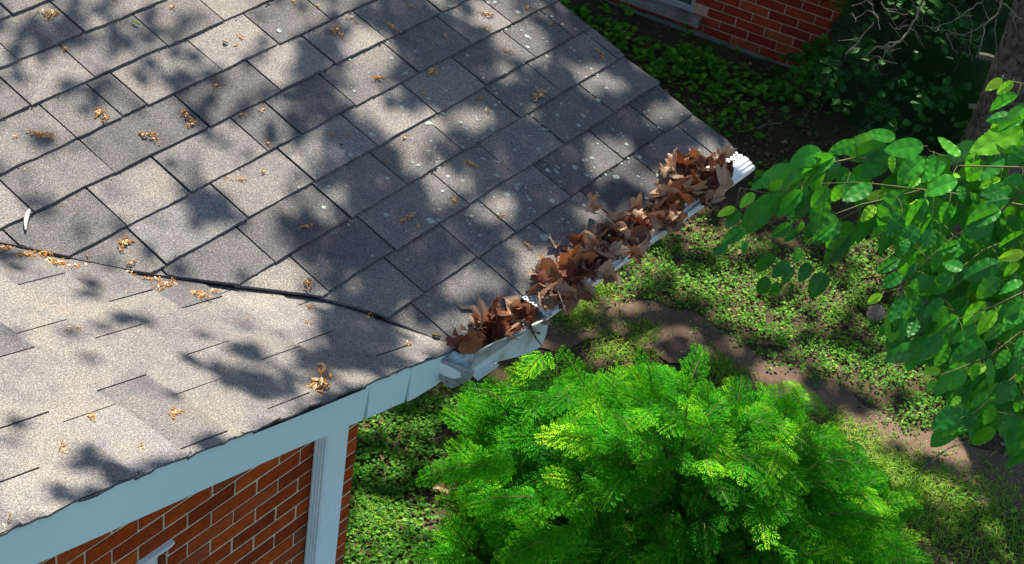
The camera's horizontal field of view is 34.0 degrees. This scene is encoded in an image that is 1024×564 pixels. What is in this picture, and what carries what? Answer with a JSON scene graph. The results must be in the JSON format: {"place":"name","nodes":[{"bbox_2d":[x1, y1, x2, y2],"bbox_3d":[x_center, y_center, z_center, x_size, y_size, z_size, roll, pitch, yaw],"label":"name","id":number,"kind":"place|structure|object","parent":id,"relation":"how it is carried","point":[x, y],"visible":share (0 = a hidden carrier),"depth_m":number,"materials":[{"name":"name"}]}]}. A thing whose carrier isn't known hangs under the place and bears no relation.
{"place":"outdoors","nodes":[
{"label":"outdoors","id":0,"kind":"place"},
{"bbox_2d":[23,209,30,229],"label":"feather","id":1,"kind":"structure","parent":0,"point":[26,215],"depth_m":4.65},
{"bbox_2d":[345,0,1023,563],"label":"ground","id":2,"kind":"structure","parent":0,"point":[673,36],"depth_m":9.39,"materials":[{"name":"plant"}]},
{"bbox_2d":[0,0,754,563],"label":"brick house","id":3,"kind":"structure","parent":2,"relation":"on","point":[246,454],"depth_m":5.03,"materials":[{"name":"brick"}]},
{"bbox_2d":[16,250,36,257],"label":"flower tuft","id":4,"kind":"object","parent":3,"relation":"on","point":[30,254],"visible":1,"depth_m":4.57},
{"bbox_2d":[39,251,57,265],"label":"flower tuft","id":5,"kind":"object","parent":3,"relation":"on","point":[48,258],"visible":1,"depth_m":4.58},
{"bbox_2d":[94,106,105,119],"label":"flower tuft","id":6,"kind":"object","parent":3,"relation":"on","point":[98,111],"visible":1,"depth_m":5.01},
{"bbox_2d":[118,234,135,251],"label":"flower tuft","id":7,"kind":"object","parent":3,"relation":"on","point":[127,241],"visible":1,"depth_m":4.72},
{"bbox_2d":[136,539,174,563],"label":"window","id":8,"kind":"structure","parent":3,"relation":"in","point":[152,558],"depth_m":4.70,"materials":[{"name":"white paint"}]},
{"bbox_2d":[169,406,183,418],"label":"flower tuft","id":9,"kind":"object","parent":3,"relation":"on","point":[174,412],"visible":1,"depth_m":4.06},
{"bbox_2d":[306,362,331,393],"bbox_3d":[-0.516,0.264,4.419,0.079,0.021,0.125,16,54,9],"label":"flower tuft","id":10,"kind":"object","parent":3,"relation":"on","point":[315,380],"visible":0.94,"depth_m":4.42,"materials":[{"name":"plant"}]},
{"bbox_2d":[446,334,466,352],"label":"dry leaf","id":11,"kind":"object","parent":3,"relation":"on","point":[453,342],"visible":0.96,"depth_m":4.90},
{"bbox_2d":[458,331,482,353],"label":"dry leaf","id":12,"kind":"object","parent":3,"relation":"on","point":[469,347],"visible":0.9,"depth_m":4.91,"materials":[{"name":"plant"}]},
{"bbox_2d":[450,324,472,342],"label":"dry leaf","id":13,"kind":"object","parent":12,"relation":"on","point":[464,338],"visible":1,"depth_m":4.85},
{"bbox_2d":[473,316,482,338],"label":"dry leaf","id":14,"kind":"object","parent":3,"relation":"on","point":[477,326],"visible":1,"depth_m":4.89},
{"bbox_2d":[471,297,494,321],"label":"dry leaf","id":15,"kind":"object","parent":3,"relation":"on","point":[475,309],"visible":0.73,"depth_m":5.02,"materials":[{"name":"plant"}]},
{"bbox_2d":[479,329,501,340],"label":"dry leaf","id":16,"kind":"object","parent":3,"relation":"on","point":[496,339],"visible":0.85,"depth_m":4.99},
{"bbox_2d":[465,295,487,328],"bbox_3d":[-0.107,0.088,4.927,0.078,0.104,0.096,-32,95,-21],"label":"dry leaf","id":17,"kind":"object","parent":16,"relation":"on","point":[472,319],"visible":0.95,"depth_m":4.92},
{"bbox_2d":[479,312,492,334],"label":"dry leaf","id":18,"kind":"object","parent":16,"relation":"on","point":[489,315],"visible":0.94,"depth_m":4.99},
{"bbox_2d":[484,324,509,339],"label":"dry leaf","id":19,"kind":"object","parent":16,"relation":"on","point":[500,333],"visible":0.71,"depth_m":5.00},
{"bbox_2d":[487,316,504,335],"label":"dry leaf","id":20,"kind":"object","parent":3,"relation":"on","point":[498,322],"visible":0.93,"depth_m":4.99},
{"bbox_2d":[486,320,509,334],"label":"dry leaf","id":21,"kind":"object","parent":3,"relation":"on","point":[501,323],"visible":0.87,"depth_m":5.01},
{"bbox_2d":[489,296,512,319],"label":"dry leaf","id":22,"kind":"object","parent":3,"relation":"on","point":[495,306],"visible":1,"depth_m":4.97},
{"bbox_2d":[502,295,526,327],"bbox_3d":[0.010,0.093,5.081,0.130,0.053,0.078,46,36,0],"label":"dry leaf","id":23,"kind":"object","parent":3,"relation":"on","point":[509,300],"visible":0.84,"depth_m":5.08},
{"bbox_2d":[504,319,524,339],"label":"dry leaf","id":24,"kind":"object","parent":3,"relation":"on","point":[510,328],"visible":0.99,"depth_m":4.97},
{"bbox_2d":[506,299,528,317],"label":"dry leaf","id":25,"kind":"object","parent":3,"relation":"on","point":[515,302],"visible":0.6,"depth_m":5.07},
{"bbox_2d":[514,301,536,326],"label":"dry leaf","id":26,"kind":"object","parent":3,"relation":"on","point":[527,313],"visible":0.91,"depth_m":5.07,"materials":[{"name":"plant"}]},
{"bbox_2d":[513,320,541,345],"bbox_3d":[0.049,0.155,5.038,0.014,0.208,0.193,30,41,25],"label":"dry stalk","id":27,"kind":"object","parent":3,"relation":"hanging from","point":[529,325],"visible":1,"depth_m":5.02,"materials":[{"name":"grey plant"}]},
{"bbox_2d":[527,283,549,295],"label":"dry leaf","id":28,"kind":"object","parent":3,"relation":"on","point":[535,289],"visible":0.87,"depth_m":5.15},
{"bbox_2d":[532,89,546,100],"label":"flower tuft","id":29,"kind":"object","parent":3,"relation":"on","point":[536,93],"visible":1,"depth_m":5.80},
{"bbox_2d":[533,304,551,325],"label":"dry leaf","id":30,"kind":"object","parent":3,"relation":"on","point":[535,318],"visible":0.45,"depth_m":5.13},
{"bbox_2d":[530,269,555,284],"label":"dry leaf","id":31,"kind":"object","parent":3,"relation":"on","point":[541,277],"visible":0.88,"depth_m":5.14,"materials":[{"name":"plant"}]},
{"bbox_2d":[538,279,551,295],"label":"dry leaf","id":32,"kind":"object","parent":3,"relation":"on","point":[545,289],"visible":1,"depth_m":5.10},
{"bbox_2d":[538,288,557,311],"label":"dry leaf","id":33,"kind":"object","parent":3,"relation":"on","point":[541,301],"visible":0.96,"depth_m":5.10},
{"bbox_2d":[535,257,562,273],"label":"dry leaf","id":34,"kind":"object","parent":3,"relation":"on","point":[537,268],"visible":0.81,"depth_m":5.20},
{"bbox_2d":[561,258,576,276],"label":"dry leaf","id":35,"kind":"object","parent":34,"relation":"on","point":[568,271],"visible":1,"depth_m":5.22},
{"bbox_2d":[539,257,562,286],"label":"dry leaf","id":36,"kind":"object","parent":3,"relation":"on","point":[548,264],"visible":0.56,"depth_m":5.19,"materials":[{"name":"plant"}]},
{"bbox_2d":[541,291,560,309],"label":"dry leaf","id":37,"kind":"object","parent":3,"relation":"on","point":[548,299],"visible":1,"depth_m":5.09,"materials":[{"name":"plant"}]},
{"bbox_2d":[558,252,574,280],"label":"dry leaf","id":38,"kind":"object","parent":3,"relation":"on","point":[564,259],"visible":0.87,"depth_m":5.25,"materials":[{"name":"plant"}]},
{"bbox_2d":[555,283,578,316],"bbox_3d":[0.173,0.057,5.163,0.091,0.087,0.054,33,43,28],"label":"dry leaf","id":39,"kind":"object","parent":3,"relation":"on","point":[569,307],"visible":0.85,"depth_m":5.15,"materials":[{"name":"plant"}]},
{"bbox_2d":[555,279,576,311],"bbox_3d":[0.162,0.045,5.114,0.075,0.077,0.096,-8,40,-23],"label":"dry leaf","id":40,"kind":"object","parent":39,"relation":"on","point":[562,287],"visible":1,"depth_m":5.13,"materials":[{"name":"plant"}]},
{"bbox_2d":[577,289,591,300],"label":"dry leaf","id":41,"kind":"object","parent":39,"relation":"on","point":[583,296],"visible":1,"depth_m":5.12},
{"bbox_2d":[558,243,583,257],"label":"dry leaf","id":42,"kind":"object","parent":3,"relation":"on","point":[576,248],"visible":0.4,"depth_m":5.25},
{"bbox_2d":[567,230,583,245],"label":"dry leaf","id":43,"kind":"object","parent":3,"relation":"on","point":[574,240],"visible":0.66,"depth_m":5.34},
{"bbox_2d":[562,246,589,267],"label":"dry leaf","id":44,"kind":"object","parent":3,"relation":"on","point":[579,251],"visible":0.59,"depth_m":5.24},
{"bbox_2d":[573,281,583,299],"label":"dry leaf","id":45,"kind":"object","parent":3,"relation":"on","point":[580,289],"visible":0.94,"depth_m":5.18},
{"bbox_2d":[570,276,583,285],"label":"dry leaf","id":46,"kind":"object","parent":45,"relation":"on","point":[576,280],"visible":1,"depth_m":5.17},
{"bbox_2d":[568,254,594,277],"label":"dry leaf","id":47,"kind":"object","parent":3,"relation":"on","point":[588,275],"visible":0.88,"depth_m":5.21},
{"bbox_2d":[571,252,596,276],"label":"dry leaf","id":48,"kind":"object","parent":3,"relation":"on","point":[591,256],"visible":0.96,"depth_m":5.22,"materials":[{"name":"plant"}]},
{"bbox_2d":[579,280,595,297],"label":"dry leaf","id":49,"kind":"object","parent":3,"relation":"on","point":[587,285],"visible":0.89,"depth_m":5.16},
{"bbox_2d":[578,230,602,249],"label":"dry leaf","id":50,"kind":"object","parent":3,"relation":"on","point":[588,237],"visible":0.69,"depth_m":5.32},
{"bbox_2d":[589,259,600,281],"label":"dry leaf","id":51,"kind":"object","parent":3,"relation":"on","point":[597,266],"visible":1,"depth_m":5.23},
{"bbox_2d":[585,192,605,216],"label":"dry leaf","id":52,"kind":"object","parent":3,"relation":"on","point":[593,206],"visible":1,"depth_m":5.48,"materials":[{"name":"plant"}]},
{"bbox_2d":[584,238,614,258],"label":"dry leaf","id":53,"kind":"object","parent":3,"relation":"on","point":[609,255],"visible":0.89,"depth_m":5.30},
{"bbox_2d":[607,240,631,254],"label":"dry leaf","id":54,"kind":"object","parent":53,"relation":"on","point":[618,248],"visible":1,"depth_m":5.32,"materials":[{"name":"plant"}]},
{"bbox_2d":[599,267,615,288],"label":"dry leaf","id":55,"kind":"object","parent":3,"relation":"on","point":[609,279],"visible":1,"depth_m":5.25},
{"bbox_2d":[601,257,614,262],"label":"dry leaf","id":56,"kind":"object","parent":3,"relation":"on","point":[604,259],"visible":0.3,"depth_m":5.31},
{"bbox_2d":[594,243,609,264],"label":"dry leaf","id":57,"kind":"object","parent":56,"relation":"on","point":[604,245],"visible":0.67,"depth_m":5.32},
{"bbox_2d":[593,259,624,285],"bbox_3d":[0.309,-0.025,5.230,0.112,0.067,0.064,28,69,-8],"label":"dry leaf","id":58,"kind":"object","parent":3,"relation":"on","point":[606,266],"visible":1,"depth_m":5.22,"materials":[{"name":"plant"}]},
{"bbox_2d":[602,210,630,222],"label":"dry leaf","id":59,"kind":"object","parent":3,"relation":"on","point":[616,217],"visible":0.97,"depth_m":5.49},
{"bbox_2d":[605,220,630,239],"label":"dry leaf","id":60,"kind":"object","parent":3,"relation":"on","point":[610,224],"visible":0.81,"depth_m":5.40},
{"bbox_2d":[615,216,631,228],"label":"dry leaf","id":61,"kind":"object","parent":3,"relation":"on","point":[627,224],"visible":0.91,"depth_m":5.46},
{"bbox_2d":[628,244,642,264],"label":"dry leaf","id":62,"kind":"object","parent":3,"relation":"on","point":[638,259],"visible":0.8,"depth_m":5.37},
{"bbox_2d":[628,245,640,259],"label":"dry leaf","id":63,"kind":"object","parent":62,"relation":"on","point":[636,251],"visible":1,"depth_m":5.32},
{"bbox_2d":[637,235,648,255],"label":"dry leaf","id":64,"kind":"object","parent":62,"relation":"on","point":[643,245],"visible":0.82,"depth_m":5.36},
{"bbox_2d":[627,205,645,226],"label":"dry leaf","id":65,"kind":"object","parent":3,"relation":"on","point":[640,222],"visible":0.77,"depth_m":5.47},
{"bbox_2d":[631,208,643,227],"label":"dry leaf","id":66,"kind":"object","parent":3,"relation":"on","point":[634,212],"visible":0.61,"depth_m":5.49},
{"bbox_2d":[630,192,647,213],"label":"dry leaf","id":67,"kind":"object","parent":3,"relation":"on","point":[634,201],"visible":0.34,"depth_m":5.54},
{"bbox_2d":[628,224,651,246],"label":"dry leaf","id":68,"kind":"object","parent":3,"relation":"on","point":[641,232],"visible":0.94,"depth_m":5.42,"materials":[{"name":"plant"}]},
{"label":"dry leaf","id":69,"kind":"object","parent":68,"relation":"on","visible":0},
{"bbox_2d":[616,225,638,245],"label":"dry leaf","id":70,"kind":"object","parent":69,"relation":"on","point":[636,239],"visible":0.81,"depth_m":5.39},
{"bbox_2d":[634,210,667,232],"bbox_3d":[0.464,-0.199,5.480,0.126,0.072,0.076,-20,87,-12],"label":"dry leaf","id":71,"kind":"object","parent":3,"relation":"on","point":[656,222],"visible":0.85,"depth_m":5.48,"materials":[{"name":"plant"}]},
{"bbox_2d":[654,174,672,186],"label":"dry leaf","id":72,"kind":"object","parent":3,"relation":"on","point":[666,180],"visible":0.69,"depth_m":5.71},
{"bbox_2d":[660,163,671,177],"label":"dry leaf","id":73,"kind":"object","parent":72,"relation":"on","point":[664,171],"visible":1,"depth_m":5.71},
{"bbox_2d":[665,146,677,166],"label":"dry leaf","id":74,"kind":"object","parent":73,"relation":"on","point":[671,160],"visible":1,"depth_m":5.74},
{"bbox_2d":[658,223,672,237],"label":"dry leaf","id":75,"kind":"object","parent":3,"relation":"on","point":[669,230],"visible":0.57,"depth_m":5.55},
{"bbox_2d":[662,218,675,226],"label":"dry leaf","id":76,"kind":"object","parent":3,"relation":"on","point":[672,222],"visible":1,"depth_m":5.50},
{"bbox_2d":[650,208,671,223],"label":"dry leaf","id":77,"kind":"object","parent":76,"relation":"on","point":[659,216],"visible":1,"depth_m":5.49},
{"bbox_2d":[662,209,680,220],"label":"dry leaf","id":78,"kind":"object","parent":77,"relation":"on","point":[673,215],"visible":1,"depth_m":5.51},
{"bbox_2d":[657,184,681,194],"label":"dry leaf","id":79,"kind":"object","parent":3,"relation":"on","point":[663,188],"visible":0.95,"depth_m":5.62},
{"bbox_2d":[669,199,684,212],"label":"dry leaf","id":80,"kind":"object","parent":3,"relation":"on","point":[681,204],"visible":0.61,"depth_m":5.63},
{"bbox_2d":[677,191,694,205],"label":"dry leaf","id":81,"kind":"object","parent":80,"relation":"on","point":[688,199],"visible":1,"depth_m":5.61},
{"bbox_2d":[669,178,686,192],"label":"dry leaf","id":82,"kind":"object","parent":3,"relation":"on","point":[680,184],"visible":0.57,"depth_m":5.67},
{"bbox_2d":[671,210,688,231],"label":"dry leaf","id":83,"kind":"object","parent":3,"relation":"on","point":[677,226],"visible":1,"depth_m":5.51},
{"bbox_2d":[676,150,691,165],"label":"dry leaf","id":84,"kind":"object","parent":3,"relation":"on","point":[680,159],"visible":1,"depth_m":5.74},
{"bbox_2d":[684,179,713,195],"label":"dry leaf","id":85,"kind":"object","parent":3,"relation":"on","point":[709,187],"visible":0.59,"depth_m":5.72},
{"bbox_2d":[708,174,722,188],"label":"dry leaf","id":86,"kind":"object","parent":85,"relation":"on","point":[714,181],"visible":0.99,"depth_m":5.73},
{"bbox_2d":[709,162,728,191],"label":"dry leaf","id":87,"kind":"object","parent":86,"relation":"on","point":[722,177],"visible":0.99,"depth_m":5.70,"materials":[{"name":"plant"}]},
{"bbox_2d":[701,187,724,208],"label":"dry leaf","id":88,"kind":"object","parent":3,"relation":"on","point":[720,191],"visible":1,"depth_m":5.68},
{"bbox_2d":[701,189,725,208],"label":"dry leaf","id":89,"kind":"object","parent":3,"relation":"on","point":[716,200],"visible":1,"depth_m":5.69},
{"bbox_2d":[705,157,732,169],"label":"dry leaf","id":90,"kind":"object","parent":3,"relation":"on","point":[712,163],"visible":0.36,"depth_m":5.82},
{"bbox_2d":[721,168,733,189],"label":"dry leaf","id":91,"kind":"object","parent":3,"relation":"on","point":[729,184],"visible":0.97,"depth_m":5.78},
{"label":"dry leaf","id":92,"kind":"object","parent":3,"relation":"on","visible":0},
{"bbox_2d":[606,235,621,243],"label":"dry leaf","id":93,"kind":"object","parent":92,"relation":"on","point":[610,239],"visible":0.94,"depth_m":5.36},
{"label":"dry leaf","id":94,"kind":"object","parent":92,"relation":"on","visible":0},
{"bbox_2d":[596,223,607,236],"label":"dry leaf","id":95,"kind":"object","parent":94,"relation":"on","point":[600,226],"visible":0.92,"depth_m":5.39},
{"label":"dry leaf","id":96,"kind":"object","parent":3,"relation":"on","visible":0},
{"bbox_2d":[716,143,737,162],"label":"dry leaf","id":97,"kind":"object","parent":96,"relation":"on","point":[727,151],"visible":0.95,"depth_m":5.86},
{"label":"dry leaf","id":98,"kind":"object","parent":3,"relation":"on","visible":0},
{"bbox_2d":[677,164,692,174],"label":"dry leaf","id":99,"kind":"object","parent":98,"relation":"on","point":[682,166],"visible":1,"depth_m":5.75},
{"bbox_2d":[433,482,448,492],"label":"dry leaf","id":100,"kind":"object","parent":2,"relation":"on","point":[440,488],"visible":0.59,"depth_m":7.81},
{"bbox_2d":[412,343,933,563],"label":"yew shrub","id":101,"kind":"object","parent":2,"relation":"on","point":[559,471],"visible":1,"depth_m":7.05,"materials":[{"name":"plant"}]},
{"bbox_2d":[343,1,1023,563],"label":"ground cover","id":102,"kind":"object","parent":2,"relation":"on","point":[433,419],"visible":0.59,"depth_m":8.90,"materials":[{"name":"green plant"}]},
{"bbox_2d":[349,281,1023,563],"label":"grass","id":103,"kind":"structure","parent":2,"relation":"on","point":[890,461],"depth_m":8.41,"materials":[{"name":"plant"}]},
{"bbox_2d":[558,0,862,188],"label":"broad leaved weeds","id":104,"kind":"object","parent":2,"relation":"on","point":[689,68],"visible":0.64,"depth_m":11.27,"materials":[{"name":"green plant"}]},
{"bbox_2d":[604,0,847,70],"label":"neighbouring house","id":105,"kind":"structure","parent":2,"relation":"on","point":[768,30],"depth_m":11.66,"materials":[{"name":"red brick"}]},
{"bbox_2d":[620,0,701,27],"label":"window","id":106,"kind":"structure","parent":105,"relation":"in","point":[678,10],"depth_m":11.84,"materials":[{"name":"paint"}]},
{"bbox_2d":[848,0,882,24],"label":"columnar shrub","id":107,"kind":"object","parent":2,"relation":"on","point":[876,1],"visible":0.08,"depth_m":11.16,"materials":[{"name":"green plant"}]},
{"bbox_2d":[712,0,1023,468],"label":"broadleaf tree","id":108,"kind":"object","parent":2,"relation":"on","point":[955,277],"visible":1,"depth_m":4.65,"materials":[{"name":"green plant"}]},
{"bbox_2d":[866,304,885,322],"bbox_3d":[2.044,0.181,9.394,0.101,0.120,0.135,30,41,25],"label":"stone","id":109,"kind":"object","parent":2,"relation":"on","point":[875,313],"visible":0.92,"depth_m":9.36,"materials":[{"name":"stone"}]},
{"bbox_2d":[778,0,995,141],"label":"understory shrub","id":110,"kind":"object","parent":2,"relation":"on","point":[921,103],"visible":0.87,"depth_m":10.19,"materials":[{"name":"green plant"}]},
{"bbox_2d":[796,0,1013,150],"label":"dark yew shrub","id":111,"kind":"object","parent":2,"relation":"on","point":[931,63],"visible":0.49,"depth_m":10.79,"materials":[{"name":"green plant"}]},
{"bbox_2d":[909,439,969,489],"bbox_3d":[2.172,0.859,8.271,0.070,0.166,1.056,34,43,29],"label":"stick","id":112,"kind":"object","parent":2,"relation":"on","point":[946,449],"visible":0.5,"depth_m":8.20,"materials":[{"name":"wood"}]},
{"bbox_2d":[541,296,1023,520],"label":"path","id":113,"kind":"structure","parent":0,"point":[681,337],"depth_m":8.86,"materials":[{"name":"soil"}]},
{"label":"dry leaf","id":114,"kind":"object","parent":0,"visible":0},
{"bbox_2d":[668,181,685,201],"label":"dry leaf","id":115,"kind":"object","parent":114,"relation":"on","point":[674,197],"visible":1,"depth_m":5.62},
{"label":"dry leaf","id":116,"kind":"object","parent":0,"visible":0},
{"bbox_2d":[683,177,707,191],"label":"dry leaf","id":117,"kind":"object","parent":116,"relation":"on","point":[698,186],"visible":1,"depth_m":5.64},
{"label":"dry leaf","id":118,"kind":"object","parent":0,"visible":0},
{"label":"dry leaf","id":119,"kind":"object","parent":118,"relation":"on","visible":0},
{"bbox_2d":[693,155,715,174],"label":"dry leaf","id":120,"kind":"object","parent":119,"relation":"on","point":[699,162],"visible":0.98,"depth_m":5.75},
{"label":"dry leaf","id":121,"kind":"object","parent":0,"visible":0},
{"bbox_2d":[669,167,683,179],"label":"dry leaf","id":122,"kind":"object","parent":121,"relation":"on","point":[679,170],"visible":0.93,"depth_m":5.75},
{"bbox_2d":[671,167,684,178],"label":"dry leaf","id":123,"kind":"object","parent":122,"relation":"on","point":[674,175],"visible":1,"depth_m":5.70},
{"label":"dry leaf","id":124,"kind":"object","parent":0,"visible":0},
{"bbox_2d":[687,148,700,159],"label":"dry leaf","id":125,"kind":"object","parent":124,"relation":"on","point":[694,152],"visible":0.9,"depth_m":5.79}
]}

